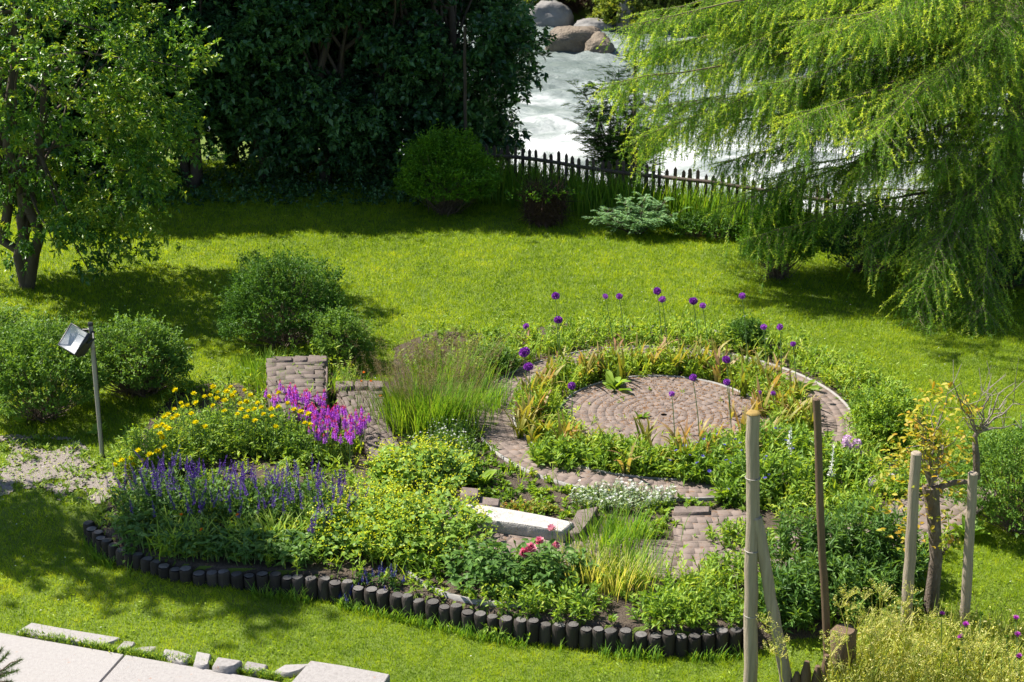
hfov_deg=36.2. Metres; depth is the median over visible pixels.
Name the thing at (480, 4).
broadleaf tree
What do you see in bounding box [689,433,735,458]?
strap leaf plant
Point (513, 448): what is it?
paved ring path
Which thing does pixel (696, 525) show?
brick path
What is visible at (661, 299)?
allium
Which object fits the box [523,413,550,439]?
strap leaf plant
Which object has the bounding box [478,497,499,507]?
stone block
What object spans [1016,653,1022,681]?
thistle
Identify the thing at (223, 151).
broadleaf tree
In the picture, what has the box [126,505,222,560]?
long leaf plant
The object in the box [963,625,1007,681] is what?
umbel plant
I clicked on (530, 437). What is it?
strap leaf plant
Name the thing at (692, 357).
strap leaf plant
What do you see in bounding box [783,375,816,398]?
strap leaf plant
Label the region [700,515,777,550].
leafy perennial
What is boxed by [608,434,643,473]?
strap leaf plant
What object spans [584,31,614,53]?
boulder
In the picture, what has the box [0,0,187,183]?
broadleaf tree
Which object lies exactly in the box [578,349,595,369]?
strap leaf plant
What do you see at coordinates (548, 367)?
strap leaf plant
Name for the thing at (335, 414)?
primula plant
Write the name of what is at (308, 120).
broadleaf tree
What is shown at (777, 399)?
strap leaf plant
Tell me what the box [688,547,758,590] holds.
leafy perennial
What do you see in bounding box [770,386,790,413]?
strap leaf plant
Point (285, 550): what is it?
leafy perennial
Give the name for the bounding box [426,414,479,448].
fleabane
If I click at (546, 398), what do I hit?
strap leaf plant
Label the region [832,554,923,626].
tall perennial
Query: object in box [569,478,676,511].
edelweiss
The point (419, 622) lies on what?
edging
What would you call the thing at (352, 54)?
broadleaf tree
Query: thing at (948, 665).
dry grass
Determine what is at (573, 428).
strap leaf plant
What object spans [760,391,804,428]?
strap leaf plant
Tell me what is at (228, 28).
broadleaf tree
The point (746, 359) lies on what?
strap leaf plant
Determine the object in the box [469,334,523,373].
shrub
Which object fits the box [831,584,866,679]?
umbel plant
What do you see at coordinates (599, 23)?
boulder
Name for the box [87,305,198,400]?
cinquefoil shrub
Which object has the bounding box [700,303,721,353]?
allium
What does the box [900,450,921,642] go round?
wooden post
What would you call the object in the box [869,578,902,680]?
umbel plant
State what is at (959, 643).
umbel plant
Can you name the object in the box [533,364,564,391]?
strap leaf plant
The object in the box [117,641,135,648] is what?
edge stone
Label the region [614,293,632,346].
allium
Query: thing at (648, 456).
leafy perennial
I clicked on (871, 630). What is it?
umbel plant
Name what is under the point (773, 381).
strap leaf plant
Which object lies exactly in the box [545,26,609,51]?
boulder
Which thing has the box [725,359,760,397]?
strap leaf plant
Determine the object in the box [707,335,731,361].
strap leaf plant
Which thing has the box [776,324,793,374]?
allium
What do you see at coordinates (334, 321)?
leafy shrub
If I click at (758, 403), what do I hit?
strap leaf plant
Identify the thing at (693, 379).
allium
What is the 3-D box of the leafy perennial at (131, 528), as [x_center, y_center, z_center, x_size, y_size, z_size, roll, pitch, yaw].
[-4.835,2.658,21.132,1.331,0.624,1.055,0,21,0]
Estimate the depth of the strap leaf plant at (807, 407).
24.88 m
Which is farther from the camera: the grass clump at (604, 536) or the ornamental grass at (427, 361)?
the ornamental grass at (427, 361)
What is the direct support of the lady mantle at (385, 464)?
on the flower bed soil
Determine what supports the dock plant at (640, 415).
on the paved circle
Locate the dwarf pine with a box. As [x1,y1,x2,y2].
[0,646,23,681]
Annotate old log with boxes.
[830,624,856,680]
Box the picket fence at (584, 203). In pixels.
[469,147,1023,274]
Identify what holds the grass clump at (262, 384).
on the flower bed soil
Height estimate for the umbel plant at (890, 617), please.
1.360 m
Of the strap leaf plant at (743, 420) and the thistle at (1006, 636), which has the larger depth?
the strap leaf plant at (743, 420)
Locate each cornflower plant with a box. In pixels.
[658,442,727,485]
[671,428,766,486]
[707,449,789,505]
[726,415,810,467]
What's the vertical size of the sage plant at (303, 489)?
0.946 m
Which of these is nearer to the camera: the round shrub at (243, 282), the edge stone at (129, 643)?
the edge stone at (129, 643)
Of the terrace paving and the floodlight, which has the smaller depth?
the terrace paving
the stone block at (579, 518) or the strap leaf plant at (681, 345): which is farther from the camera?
the strap leaf plant at (681, 345)
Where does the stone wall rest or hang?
on the ground at (82, 518)
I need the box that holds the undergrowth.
[0,160,985,256]
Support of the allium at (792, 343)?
on the flower bed soil
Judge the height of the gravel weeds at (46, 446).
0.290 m
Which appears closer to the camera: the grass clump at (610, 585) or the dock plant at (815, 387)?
the grass clump at (610, 585)
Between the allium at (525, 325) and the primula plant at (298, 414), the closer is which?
the primula plant at (298, 414)
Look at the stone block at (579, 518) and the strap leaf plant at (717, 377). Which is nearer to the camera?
the stone block at (579, 518)
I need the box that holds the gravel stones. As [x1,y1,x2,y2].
[0,434,113,525]
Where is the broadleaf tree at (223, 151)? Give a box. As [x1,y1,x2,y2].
[144,0,300,163]
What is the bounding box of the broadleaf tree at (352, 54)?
[225,0,377,162]
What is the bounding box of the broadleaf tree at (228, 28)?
[80,0,298,188]
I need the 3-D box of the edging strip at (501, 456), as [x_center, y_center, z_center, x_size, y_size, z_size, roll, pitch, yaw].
[2.442,1.226,25.160,6.130,0.145,6.124,0,21,0]
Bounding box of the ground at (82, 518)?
[0,0,1023,681]
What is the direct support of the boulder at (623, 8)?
on the ground at (82, 518)
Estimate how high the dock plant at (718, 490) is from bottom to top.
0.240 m
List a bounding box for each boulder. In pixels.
[529,0,573,26]
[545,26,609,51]
[574,18,614,31]
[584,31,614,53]
[615,0,635,30]
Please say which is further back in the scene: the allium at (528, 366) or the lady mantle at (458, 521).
the allium at (528, 366)
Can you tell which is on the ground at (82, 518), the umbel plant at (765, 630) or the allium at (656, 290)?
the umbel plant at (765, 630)
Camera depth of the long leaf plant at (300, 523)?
21.09 m
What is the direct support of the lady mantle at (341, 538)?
on the flower bed soil
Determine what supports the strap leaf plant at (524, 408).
on the flower bed soil
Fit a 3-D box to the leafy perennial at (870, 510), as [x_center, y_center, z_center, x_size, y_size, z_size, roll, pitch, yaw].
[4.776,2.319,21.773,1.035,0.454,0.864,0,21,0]
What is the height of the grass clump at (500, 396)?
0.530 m
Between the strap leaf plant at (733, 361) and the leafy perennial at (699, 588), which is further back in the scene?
the strap leaf plant at (733, 361)
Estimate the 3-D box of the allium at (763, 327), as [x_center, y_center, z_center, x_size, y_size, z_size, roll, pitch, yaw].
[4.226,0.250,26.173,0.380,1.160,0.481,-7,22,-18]
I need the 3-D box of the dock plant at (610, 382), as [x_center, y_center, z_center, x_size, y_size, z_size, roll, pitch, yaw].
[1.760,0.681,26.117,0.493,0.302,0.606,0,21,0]
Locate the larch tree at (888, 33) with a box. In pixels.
[581,0,1023,340]
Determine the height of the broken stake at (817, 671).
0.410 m
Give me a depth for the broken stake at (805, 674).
18.12 m
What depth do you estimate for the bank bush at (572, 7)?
71.66 m
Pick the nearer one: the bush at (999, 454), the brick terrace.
the bush at (999, 454)
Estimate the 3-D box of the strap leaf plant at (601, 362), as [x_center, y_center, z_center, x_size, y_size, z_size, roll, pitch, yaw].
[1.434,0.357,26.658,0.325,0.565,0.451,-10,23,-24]
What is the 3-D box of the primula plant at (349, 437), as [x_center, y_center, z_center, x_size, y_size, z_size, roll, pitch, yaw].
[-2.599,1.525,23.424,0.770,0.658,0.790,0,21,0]
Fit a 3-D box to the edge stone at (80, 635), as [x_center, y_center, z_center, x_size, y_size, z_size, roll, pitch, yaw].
[-5.492,3.704,19.391,1.322,0.160,0.242,6,21,16]
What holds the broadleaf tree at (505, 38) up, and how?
on the ground at (82, 518)
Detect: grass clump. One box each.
[217,343,300,385]
[234,358,313,400]
[309,361,373,401]
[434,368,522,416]
[535,525,645,592]
[554,505,657,563]
[561,540,681,602]
[572,495,690,553]
[584,529,698,592]
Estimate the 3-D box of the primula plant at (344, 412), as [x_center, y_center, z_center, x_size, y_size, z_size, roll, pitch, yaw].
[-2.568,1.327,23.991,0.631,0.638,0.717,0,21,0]
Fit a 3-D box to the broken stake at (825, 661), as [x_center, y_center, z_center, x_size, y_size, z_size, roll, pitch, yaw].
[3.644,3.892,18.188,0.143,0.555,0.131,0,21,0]
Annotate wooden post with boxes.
[743,409,760,681]
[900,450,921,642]
[959,471,977,634]
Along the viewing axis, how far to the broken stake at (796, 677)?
18.16 m
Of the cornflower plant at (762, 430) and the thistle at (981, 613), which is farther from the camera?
the cornflower plant at (762, 430)
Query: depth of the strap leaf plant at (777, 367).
26.45 m
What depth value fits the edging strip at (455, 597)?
19.66 m
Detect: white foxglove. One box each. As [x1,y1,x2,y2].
[786,428,791,461]
[825,444,834,491]
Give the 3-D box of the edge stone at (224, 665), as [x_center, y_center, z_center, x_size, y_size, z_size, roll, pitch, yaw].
[-3.404,3.937,18.671,0.324,0.230,0.198,5,21,14]
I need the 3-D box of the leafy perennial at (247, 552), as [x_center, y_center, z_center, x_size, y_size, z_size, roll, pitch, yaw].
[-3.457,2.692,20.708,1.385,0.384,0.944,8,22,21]
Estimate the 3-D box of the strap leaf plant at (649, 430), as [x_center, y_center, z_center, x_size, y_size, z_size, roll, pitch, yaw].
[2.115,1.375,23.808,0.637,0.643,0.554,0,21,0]
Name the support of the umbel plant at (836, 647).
on the ground at (82, 518)
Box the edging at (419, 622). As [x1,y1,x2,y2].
[82,534,743,665]
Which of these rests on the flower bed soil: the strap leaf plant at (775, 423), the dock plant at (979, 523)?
the strap leaf plant at (775, 423)
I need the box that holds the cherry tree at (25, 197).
[0,0,230,289]
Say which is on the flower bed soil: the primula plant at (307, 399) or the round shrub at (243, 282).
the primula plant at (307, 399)
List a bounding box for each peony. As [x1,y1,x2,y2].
[438,535,538,596]
[492,524,600,594]
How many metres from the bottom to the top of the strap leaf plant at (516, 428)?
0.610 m
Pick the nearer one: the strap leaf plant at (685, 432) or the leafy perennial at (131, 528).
the leafy perennial at (131, 528)
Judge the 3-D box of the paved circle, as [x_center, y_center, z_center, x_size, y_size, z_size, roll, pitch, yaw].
[2.442,1.200,25.151,3.279,0.079,3.280,0,21,0]
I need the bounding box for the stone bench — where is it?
[463,504,573,541]
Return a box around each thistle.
[939,611,945,681]
[957,634,964,681]
[962,621,968,680]
[979,612,983,670]
[1004,634,1010,681]
[1013,615,1018,672]
[1013,631,1019,680]
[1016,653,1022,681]
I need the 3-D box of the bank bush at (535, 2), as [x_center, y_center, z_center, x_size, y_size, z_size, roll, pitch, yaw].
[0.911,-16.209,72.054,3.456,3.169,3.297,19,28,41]
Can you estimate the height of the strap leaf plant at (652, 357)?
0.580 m
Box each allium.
[517,323,538,341]
[518,347,529,404]
[523,362,542,426]
[541,292,559,361]
[541,316,562,364]
[568,382,588,430]
[602,294,627,350]
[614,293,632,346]
[653,287,678,345]
[658,296,668,358]
[661,391,682,445]
[688,374,716,435]
[689,297,708,345]
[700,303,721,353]
[712,379,734,433]
[717,355,749,418]
[737,292,755,355]
[758,391,788,415]
[760,324,766,365]
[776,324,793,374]
[785,341,813,390]
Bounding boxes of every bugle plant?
[336,570,372,610]
[363,562,405,591]
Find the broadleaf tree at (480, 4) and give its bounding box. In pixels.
[293,0,484,165]
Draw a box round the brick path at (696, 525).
[378,477,996,580]
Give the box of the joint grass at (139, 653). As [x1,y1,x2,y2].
[14,627,280,680]
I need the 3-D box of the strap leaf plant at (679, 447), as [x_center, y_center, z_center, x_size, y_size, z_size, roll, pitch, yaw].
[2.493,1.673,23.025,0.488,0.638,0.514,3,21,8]
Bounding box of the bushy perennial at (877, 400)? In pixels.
[838,375,934,445]
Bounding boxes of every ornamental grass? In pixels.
[259,338,528,441]
[344,317,517,391]
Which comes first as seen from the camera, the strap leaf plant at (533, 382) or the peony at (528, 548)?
the peony at (528, 548)
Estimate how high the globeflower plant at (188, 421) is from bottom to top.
0.932 m
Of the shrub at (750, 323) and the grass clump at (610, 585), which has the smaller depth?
the grass clump at (610, 585)
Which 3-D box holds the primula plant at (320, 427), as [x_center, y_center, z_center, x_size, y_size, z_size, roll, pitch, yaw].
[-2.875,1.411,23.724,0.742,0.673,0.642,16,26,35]
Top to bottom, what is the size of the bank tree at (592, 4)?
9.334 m
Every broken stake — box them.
[791,671,800,681]
[800,660,810,681]
[811,665,821,681]
[821,654,830,681]
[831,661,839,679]
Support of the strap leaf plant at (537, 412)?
on the flower bed soil
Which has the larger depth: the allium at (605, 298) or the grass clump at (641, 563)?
the allium at (605, 298)
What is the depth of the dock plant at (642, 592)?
19.59 m
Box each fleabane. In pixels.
[396,424,480,462]
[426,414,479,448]
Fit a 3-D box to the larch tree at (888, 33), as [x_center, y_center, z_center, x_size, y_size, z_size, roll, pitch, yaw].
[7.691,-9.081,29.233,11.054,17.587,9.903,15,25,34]
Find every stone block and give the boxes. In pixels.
[460,487,478,504]
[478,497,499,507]
[567,507,597,539]
[673,506,709,515]
[864,473,894,489]
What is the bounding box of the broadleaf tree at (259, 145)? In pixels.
[157,0,357,184]
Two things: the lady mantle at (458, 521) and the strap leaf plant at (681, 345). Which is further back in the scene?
the strap leaf plant at (681, 345)
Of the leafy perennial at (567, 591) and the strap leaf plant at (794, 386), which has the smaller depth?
the leafy perennial at (567, 591)
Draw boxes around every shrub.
[0,296,52,363]
[0,299,123,424]
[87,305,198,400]
[210,236,357,349]
[306,297,381,366]
[389,118,502,217]
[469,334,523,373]
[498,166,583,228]
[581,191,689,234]
[661,204,746,239]
[723,310,774,350]
[735,179,827,280]
[815,199,922,273]
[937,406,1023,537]
[955,229,1023,289]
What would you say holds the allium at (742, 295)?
on the flower bed soil
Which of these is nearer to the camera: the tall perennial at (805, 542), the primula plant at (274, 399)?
the tall perennial at (805, 542)
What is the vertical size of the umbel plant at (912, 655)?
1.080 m
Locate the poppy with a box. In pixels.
[358,371,380,416]
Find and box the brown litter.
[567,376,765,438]
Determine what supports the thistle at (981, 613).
on the ground at (82, 518)
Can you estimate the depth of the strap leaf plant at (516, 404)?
24.66 m
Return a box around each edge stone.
[16,623,120,648]
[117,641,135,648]
[136,646,155,651]
[163,649,191,664]
[193,652,210,669]
[212,657,242,673]
[241,661,267,675]
[272,664,306,677]
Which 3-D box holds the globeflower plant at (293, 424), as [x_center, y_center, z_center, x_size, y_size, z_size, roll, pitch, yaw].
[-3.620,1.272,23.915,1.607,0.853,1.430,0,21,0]
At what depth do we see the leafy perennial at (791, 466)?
22.37 m
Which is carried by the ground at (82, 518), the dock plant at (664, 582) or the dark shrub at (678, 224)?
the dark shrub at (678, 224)
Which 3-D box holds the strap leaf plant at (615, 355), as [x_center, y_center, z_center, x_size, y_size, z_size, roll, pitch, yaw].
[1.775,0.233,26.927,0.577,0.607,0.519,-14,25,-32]
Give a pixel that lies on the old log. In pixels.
(851, 642)
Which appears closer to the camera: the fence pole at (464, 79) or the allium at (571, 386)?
the allium at (571, 386)
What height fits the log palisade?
0.483 m
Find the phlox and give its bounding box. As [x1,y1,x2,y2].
[827,435,881,473]
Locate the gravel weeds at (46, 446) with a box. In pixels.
[0,432,126,527]
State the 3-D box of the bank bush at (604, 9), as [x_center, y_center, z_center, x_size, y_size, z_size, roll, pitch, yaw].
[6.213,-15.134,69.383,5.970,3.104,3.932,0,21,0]
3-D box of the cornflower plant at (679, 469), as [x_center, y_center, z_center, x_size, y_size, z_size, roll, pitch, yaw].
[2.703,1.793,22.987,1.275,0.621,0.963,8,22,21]
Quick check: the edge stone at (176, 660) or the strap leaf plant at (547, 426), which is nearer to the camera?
the edge stone at (176, 660)
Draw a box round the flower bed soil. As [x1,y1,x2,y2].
[96,323,959,654]
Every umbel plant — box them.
[755,611,791,681]
[819,626,848,680]
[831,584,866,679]
[840,586,886,674]
[858,614,893,681]
[868,605,923,681]
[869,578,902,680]
[889,580,922,681]
[900,631,941,681]
[918,606,942,672]
[934,614,979,680]
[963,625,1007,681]
[993,633,1021,681]
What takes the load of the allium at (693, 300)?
on the flower bed soil
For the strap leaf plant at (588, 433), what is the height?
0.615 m
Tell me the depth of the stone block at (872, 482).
22.68 m
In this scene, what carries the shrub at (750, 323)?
on the flower bed soil
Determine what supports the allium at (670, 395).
on the flower bed soil
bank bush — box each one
[513,0,567,11]
[562,0,589,12]
[585,0,708,30]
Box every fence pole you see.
[463,26,466,193]
[632,55,636,178]
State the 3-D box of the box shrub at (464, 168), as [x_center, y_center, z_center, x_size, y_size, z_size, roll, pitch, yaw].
[-1.519,-4.004,35.912,2.683,2.310,2.128,0,21,0]
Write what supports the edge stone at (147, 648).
on the ground at (82, 518)
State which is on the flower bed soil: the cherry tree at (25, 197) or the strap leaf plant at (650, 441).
the strap leaf plant at (650, 441)
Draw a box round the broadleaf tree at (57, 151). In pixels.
[0,0,117,185]
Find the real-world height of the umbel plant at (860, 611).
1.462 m
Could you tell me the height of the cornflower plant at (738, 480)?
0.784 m
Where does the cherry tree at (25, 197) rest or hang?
on the ground at (82, 518)
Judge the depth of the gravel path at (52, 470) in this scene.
23.18 m
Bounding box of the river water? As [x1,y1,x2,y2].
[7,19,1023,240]
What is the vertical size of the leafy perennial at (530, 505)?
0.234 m
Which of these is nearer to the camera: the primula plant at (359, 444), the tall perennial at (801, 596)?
the tall perennial at (801, 596)
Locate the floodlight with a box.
[57,322,104,457]
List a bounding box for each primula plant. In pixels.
[264,380,298,418]
[285,386,322,413]
[289,389,340,430]
[289,402,317,426]
[298,404,347,435]
[308,410,338,460]
[314,416,362,467]
[325,406,363,451]
[335,405,371,454]
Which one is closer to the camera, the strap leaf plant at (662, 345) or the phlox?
the phlox
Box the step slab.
[292,661,389,681]
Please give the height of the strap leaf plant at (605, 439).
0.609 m
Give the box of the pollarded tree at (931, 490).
[870,359,1023,615]
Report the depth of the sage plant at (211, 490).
21.51 m
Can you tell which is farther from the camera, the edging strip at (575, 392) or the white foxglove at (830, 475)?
the edging strip at (575, 392)
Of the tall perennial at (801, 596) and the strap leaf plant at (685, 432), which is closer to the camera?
the tall perennial at (801, 596)
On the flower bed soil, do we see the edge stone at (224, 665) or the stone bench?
the stone bench
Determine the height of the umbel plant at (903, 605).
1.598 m
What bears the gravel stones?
on the gravel path at (52, 470)
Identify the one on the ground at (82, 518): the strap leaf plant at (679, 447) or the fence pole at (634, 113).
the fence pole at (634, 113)
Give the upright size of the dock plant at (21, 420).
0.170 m
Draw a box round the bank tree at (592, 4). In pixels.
[590,0,600,17]
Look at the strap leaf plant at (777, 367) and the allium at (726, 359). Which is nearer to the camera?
the allium at (726, 359)
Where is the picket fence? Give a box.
[478,144,1022,256]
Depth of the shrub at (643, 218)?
34.38 m
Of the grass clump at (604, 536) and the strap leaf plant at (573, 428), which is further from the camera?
the strap leaf plant at (573, 428)
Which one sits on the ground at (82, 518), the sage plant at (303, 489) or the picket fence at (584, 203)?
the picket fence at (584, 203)
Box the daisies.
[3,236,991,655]
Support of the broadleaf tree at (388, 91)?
on the ground at (82, 518)
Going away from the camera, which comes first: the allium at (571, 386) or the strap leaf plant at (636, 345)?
the allium at (571, 386)
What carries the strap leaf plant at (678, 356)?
on the flower bed soil
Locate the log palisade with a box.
[83,520,743,657]
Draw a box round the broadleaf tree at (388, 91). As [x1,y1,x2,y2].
[282,0,473,184]
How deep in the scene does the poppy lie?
24.54 m
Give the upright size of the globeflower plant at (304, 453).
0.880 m
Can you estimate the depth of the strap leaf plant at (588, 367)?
26.30 m
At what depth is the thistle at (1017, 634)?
17.67 m
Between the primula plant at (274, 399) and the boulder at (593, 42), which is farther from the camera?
the boulder at (593, 42)
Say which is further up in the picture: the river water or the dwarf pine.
the river water
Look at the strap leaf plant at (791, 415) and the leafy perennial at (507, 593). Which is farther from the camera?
the strap leaf plant at (791, 415)
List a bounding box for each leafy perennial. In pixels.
[108,504,200,562]
[149,513,259,561]
[196,522,302,565]
[247,524,340,567]
[451,464,490,486]
[470,578,548,640]
[500,498,562,514]
[525,430,597,470]
[527,572,612,621]
[559,430,650,471]
[612,441,676,477]
[625,585,701,630]
[656,566,734,606]
[678,585,743,633]
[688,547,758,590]
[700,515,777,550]
[734,443,833,504]
[766,421,844,466]
[790,441,873,488]
[824,490,890,523]
[871,466,937,497]
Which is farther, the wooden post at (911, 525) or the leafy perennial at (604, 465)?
the leafy perennial at (604, 465)
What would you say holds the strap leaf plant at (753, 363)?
on the flower bed soil
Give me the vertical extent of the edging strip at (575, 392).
0.143 m
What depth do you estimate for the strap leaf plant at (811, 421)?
24.41 m
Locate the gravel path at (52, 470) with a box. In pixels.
[0,434,128,525]
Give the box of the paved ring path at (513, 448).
[476,347,855,496]
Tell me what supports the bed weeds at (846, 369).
on the flower bed soil
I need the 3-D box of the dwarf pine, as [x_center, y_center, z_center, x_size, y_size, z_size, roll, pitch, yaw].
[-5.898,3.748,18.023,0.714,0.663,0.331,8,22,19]
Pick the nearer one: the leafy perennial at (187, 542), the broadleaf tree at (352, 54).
the leafy perennial at (187, 542)
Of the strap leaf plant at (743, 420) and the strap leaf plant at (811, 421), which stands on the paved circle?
the strap leaf plant at (743, 420)
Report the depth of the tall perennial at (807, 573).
19.35 m
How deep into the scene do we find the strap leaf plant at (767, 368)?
26.17 m
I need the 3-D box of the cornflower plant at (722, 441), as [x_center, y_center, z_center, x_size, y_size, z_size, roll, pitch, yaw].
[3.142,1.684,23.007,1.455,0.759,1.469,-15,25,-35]
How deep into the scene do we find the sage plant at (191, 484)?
21.60 m
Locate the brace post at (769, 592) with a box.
[754,515,791,681]
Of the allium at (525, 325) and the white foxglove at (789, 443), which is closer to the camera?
the white foxglove at (789, 443)
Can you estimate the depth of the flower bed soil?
21.67 m
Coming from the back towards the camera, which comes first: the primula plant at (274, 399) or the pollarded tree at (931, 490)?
the primula plant at (274, 399)
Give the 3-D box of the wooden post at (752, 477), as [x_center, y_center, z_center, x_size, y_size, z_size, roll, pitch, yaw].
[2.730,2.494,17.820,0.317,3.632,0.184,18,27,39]
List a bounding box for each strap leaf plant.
[499,398,531,438]
[511,391,532,426]
[514,367,546,393]
[514,397,548,433]
[520,385,547,419]
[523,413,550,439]
[526,414,546,442]
[527,382,551,405]
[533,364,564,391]
[534,384,551,419]
[535,363,562,386]
[539,407,566,435]
[545,350,559,376]
[546,344,571,367]
[551,409,577,444]
[560,422,581,438]
[570,349,597,384]
[571,423,604,442]
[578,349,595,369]
[582,347,607,378]
[591,423,623,450]
[592,341,606,377]
[603,339,629,366]
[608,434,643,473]
[615,344,632,379]
[628,333,650,366]
[632,414,663,446]
[635,428,674,461]
[640,339,666,370]
[654,337,671,363]
[655,341,690,375]
[657,416,692,447]
[666,431,697,469]
[669,331,699,365]
[681,336,711,367]
[685,428,717,447]
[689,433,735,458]
[694,344,712,370]
[701,347,729,382]
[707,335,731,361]
[709,424,731,450]
[714,347,737,375]
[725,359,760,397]
[732,344,770,372]
[732,400,756,431]
[743,412,784,431]
[748,355,760,389]
[748,406,793,426]
[750,349,775,378]
[750,374,775,415]
[757,358,781,391]
[759,428,786,453]
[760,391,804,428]
[762,383,788,407]
[769,351,788,379]
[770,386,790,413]
[773,398,805,419]
[777,367,809,408]
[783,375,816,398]
[791,391,820,416]
[801,397,820,436]
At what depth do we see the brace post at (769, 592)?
17.89 m
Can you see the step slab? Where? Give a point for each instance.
(313, 671)
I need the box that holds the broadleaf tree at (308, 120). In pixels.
[218,0,413,191]
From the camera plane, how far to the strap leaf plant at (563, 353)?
26.77 m
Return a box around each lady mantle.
[292,476,440,559]
[338,476,496,564]
[351,432,483,500]
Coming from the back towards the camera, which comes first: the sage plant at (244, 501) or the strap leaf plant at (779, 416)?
the strap leaf plant at (779, 416)
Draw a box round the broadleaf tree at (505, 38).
[348,0,558,171]
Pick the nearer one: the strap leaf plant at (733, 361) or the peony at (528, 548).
the peony at (528, 548)
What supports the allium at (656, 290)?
on the flower bed soil
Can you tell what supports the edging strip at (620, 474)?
on the flower bed soil
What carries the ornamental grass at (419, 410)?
on the flower bed soil
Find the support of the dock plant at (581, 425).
on the paved circle
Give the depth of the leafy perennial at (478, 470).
22.90 m
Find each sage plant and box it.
[105,444,186,526]
[140,453,231,530]
[176,459,270,531]
[210,460,303,530]
[258,453,335,528]
[288,468,369,546]
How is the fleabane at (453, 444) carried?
on the flower bed soil
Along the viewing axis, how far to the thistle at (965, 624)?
17.60 m
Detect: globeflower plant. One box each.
[104,412,207,478]
[141,384,244,467]
[183,385,285,459]
[231,390,321,459]
[271,409,348,466]
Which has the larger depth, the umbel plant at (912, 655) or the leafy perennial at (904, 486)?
the leafy perennial at (904, 486)
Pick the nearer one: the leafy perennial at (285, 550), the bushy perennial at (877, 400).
the leafy perennial at (285, 550)
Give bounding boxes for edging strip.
[403,565,622,607]
[473,346,858,500]
[513,373,810,479]
[560,375,768,418]
[607,326,885,381]
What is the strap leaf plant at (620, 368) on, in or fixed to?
on the paved circle
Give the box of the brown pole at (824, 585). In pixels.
[812,397,829,656]
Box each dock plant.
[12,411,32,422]
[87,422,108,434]
[464,468,496,485]
[574,420,586,432]
[602,368,632,391]
[633,410,649,418]
[638,586,665,604]
[658,578,695,592]
[707,480,739,499]
[797,379,822,389]
[948,514,992,536]
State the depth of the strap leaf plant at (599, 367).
26.62 m
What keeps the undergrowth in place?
on the ground at (82, 518)
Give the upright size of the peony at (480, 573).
0.667 m
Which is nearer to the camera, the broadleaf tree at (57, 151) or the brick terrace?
the brick terrace
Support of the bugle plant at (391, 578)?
on the flower bed soil
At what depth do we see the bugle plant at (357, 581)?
20.10 m
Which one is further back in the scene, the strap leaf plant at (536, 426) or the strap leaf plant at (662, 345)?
the strap leaf plant at (662, 345)
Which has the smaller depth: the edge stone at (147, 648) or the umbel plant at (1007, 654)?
the umbel plant at (1007, 654)
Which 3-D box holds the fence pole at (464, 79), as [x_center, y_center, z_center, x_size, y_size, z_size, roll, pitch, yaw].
[-1.115,-5.350,37.102,0.110,4.206,0.100,0,21,0]
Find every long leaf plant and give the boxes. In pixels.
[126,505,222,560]
[189,508,287,557]
[231,502,313,537]
[279,489,352,538]
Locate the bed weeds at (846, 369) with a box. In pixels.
[96,303,957,634]
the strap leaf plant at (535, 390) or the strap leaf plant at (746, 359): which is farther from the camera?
the strap leaf plant at (746, 359)
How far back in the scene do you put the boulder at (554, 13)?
69.89 m
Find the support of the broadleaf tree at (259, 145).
on the ground at (82, 518)
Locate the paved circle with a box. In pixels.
[562,376,766,453]
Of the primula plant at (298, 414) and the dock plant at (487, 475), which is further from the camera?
the primula plant at (298, 414)
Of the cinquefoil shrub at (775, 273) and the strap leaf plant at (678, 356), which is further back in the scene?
the cinquefoil shrub at (775, 273)
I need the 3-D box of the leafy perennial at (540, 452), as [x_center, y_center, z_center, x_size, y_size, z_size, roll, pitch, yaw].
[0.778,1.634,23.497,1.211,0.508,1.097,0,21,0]
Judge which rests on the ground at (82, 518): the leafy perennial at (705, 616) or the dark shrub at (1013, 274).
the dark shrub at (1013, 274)
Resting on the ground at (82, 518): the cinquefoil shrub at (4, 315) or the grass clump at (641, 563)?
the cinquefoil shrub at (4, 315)
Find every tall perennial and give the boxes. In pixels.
[741,558,829,633]
[744,504,853,583]
[780,550,890,623]
[795,489,904,583]
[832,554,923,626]
[847,496,929,586]
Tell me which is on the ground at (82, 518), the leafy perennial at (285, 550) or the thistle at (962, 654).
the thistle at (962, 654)
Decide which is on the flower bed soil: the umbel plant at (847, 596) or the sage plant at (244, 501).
the sage plant at (244, 501)
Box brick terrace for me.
[335,381,400,466]
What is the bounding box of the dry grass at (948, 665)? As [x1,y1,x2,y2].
[815,587,1023,681]
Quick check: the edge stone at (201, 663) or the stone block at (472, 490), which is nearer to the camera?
the edge stone at (201, 663)
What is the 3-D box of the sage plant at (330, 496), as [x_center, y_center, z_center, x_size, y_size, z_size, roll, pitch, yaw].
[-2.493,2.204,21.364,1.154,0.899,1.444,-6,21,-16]
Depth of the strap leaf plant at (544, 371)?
25.96 m
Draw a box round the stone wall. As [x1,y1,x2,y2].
[266,355,328,428]
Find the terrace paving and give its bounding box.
[0,633,275,681]
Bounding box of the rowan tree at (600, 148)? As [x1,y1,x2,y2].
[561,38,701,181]
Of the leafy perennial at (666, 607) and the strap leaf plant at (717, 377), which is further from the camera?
the strap leaf plant at (717, 377)

